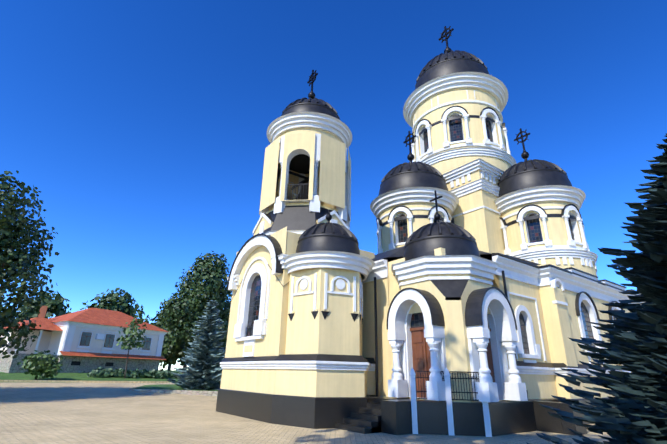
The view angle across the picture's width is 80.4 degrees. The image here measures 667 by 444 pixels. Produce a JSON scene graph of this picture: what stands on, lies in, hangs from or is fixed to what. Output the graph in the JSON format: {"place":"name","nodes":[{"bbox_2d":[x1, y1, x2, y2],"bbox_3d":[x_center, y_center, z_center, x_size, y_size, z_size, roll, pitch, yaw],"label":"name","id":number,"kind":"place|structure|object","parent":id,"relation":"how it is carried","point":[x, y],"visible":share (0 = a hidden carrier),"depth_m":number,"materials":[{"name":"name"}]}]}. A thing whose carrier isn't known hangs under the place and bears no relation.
{"place":"outdoors","nodes":[
{"label":"outdoors","id":0,"kind":"place"},
{"bbox_2d":[0,370,612,443],"bbox_3d":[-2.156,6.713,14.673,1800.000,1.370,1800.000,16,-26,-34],"label":"ground","id":1,"kind":"structure","parent":0,"point":[68,413],"depth_m":13.64,"materials":[{"name":"beige stone"}]},
{"bbox_2d":[0,170,59,358],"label":"tree","id":2,"kind":"object","parent":1,"relation":"on","point":[16,260],"visible":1,"depth_m":22.38,"materials":[{"name":"green plant"}]},
{"bbox_2d":[17,350,62,379],"bbox_3d":[-25.182,12.345,33.956,3.386,2.563,3.099,16,-26,-34],"label":"weeping shrub","id":3,"kind":"object","parent":1,"relation":"on","point":[37,365],"visible":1,"depth_m":33.48,"materials":[{"name":"green plant"}]},
{"bbox_2d":[9,290,71,322],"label":"tree","id":4,"kind":"object","parent":1,"relation":"on","point":[56,305],"visible":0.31,"depth_m":72.35,"materials":[{"name":"green plant"}]},
{"bbox_2d":[0,306,167,372],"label":"house","id":5,"kind":"structure","parent":1,"relation":"on","point":[83,341],"depth_m":42.62,"materials":[{"name":"paint"}]},
{"bbox_2d":[0,380,167,382],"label":"lawn kerb","id":6,"kind":"structure","parent":1,"relation":"on","point":[84,381],"depth_m":33.19,"materials":[{"name":"grey concrete"}]},
{"bbox_2d":[80,287,149,322],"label":"tree","id":7,"kind":"object","parent":1,"relation":"on","point":[117,302],"visible":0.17,"depth_m":81.08,"materials":[{"name":"green plant"}]},
{"bbox_2d":[116,311,148,377],"bbox_3d":[-20.188,12.172,39.480,2.434,6.666,2.650,-8,-23,23],"label":"young tree","id":8,"kind":"object","parent":1,"relation":"on","point":[130,340],"visible":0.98,"depth_m":39.52,"materials":[{"name":"green plant"}]},
{"bbox_2d":[87,367,178,378],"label":"juniper bushes","id":9,"kind":"object","parent":1,"relation":"on","point":[146,373],"visible":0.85,"depth_m":39.15,"materials":[{"name":"green plant"}]},
{"bbox_2d":[150,307,186,370],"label":"tree","id":10,"kind":"object","parent":1,"relation":"on","point":[158,323],"visible":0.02,"depth_m":88.87,"materials":[{"name":"green plant"}]},
{"bbox_2d":[129,384,217,395],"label":"lawn","id":11,"kind":"structure","parent":1,"relation":"on","point":[168,388],"depth_m":27.54,"materials":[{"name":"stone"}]},
{"bbox_2d":[159,312,225,372],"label":"tree","id":12,"kind":"object","parent":1,"relation":"on","point":[174,349],"visible":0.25,"depth_m":60.50,"materials":[{"name":"green plant"}]},
{"bbox_2d":[156,250,231,347],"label":"tall tree","id":13,"kind":"object","parent":1,"relation":"on","point":[196,294],"visible":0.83,"depth_m":58.97,"materials":[{"name":"green plant"}]},
{"bbox_2d":[166,300,225,389],"bbox_3d":[-9.682,9.385,30.258,4.552,6.860,5.034,3,-21,-4],"label":"blue spruce","id":14,"kind":"object","parent":1,"relation":"on","point":[205,358],"visible":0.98,"depth_m":29.50,"materials":[{"name":"green plant"}]},
{"bbox_2d":[216,26,643,428],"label":"church","id":15,"kind":"structure","parent":1,"relation":"on","point":[484,260],"depth_m":17.38,"materials":[{"name":"paint"}]},
{"bbox_2d":[409,368,491,436],"bbox_3d":[3.727,5.766,12.762,2.437,2.000,0.202,-2,-21,8],"label":"porch fence","id":16,"kind":"object","parent":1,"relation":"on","point":[449,392],"visible":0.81,"depth_m":12.78,"materials":[{"name":"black metal"}]},
{"bbox_2d":[335,396,586,436],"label":"porch platform","id":17,"kind":"structure","parent":1,"relation":"on","point":[390,415],"depth_m":12.75,"materials":[{"name":"stone"}]},
{"bbox_2d":[526,133,666,443],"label":"spruce","id":18,"kind":"object","parent":1,"relation":"on","point":[639,351],"visible":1,"depth_m":7.13,"materials":[{"name":"green plant"}]},
{"bbox_2d":[0,0,666,369],"label":"sky","id":19,"kind":"structure","parent":0,"point":[140,127],"materials":[{"name":"blue"}]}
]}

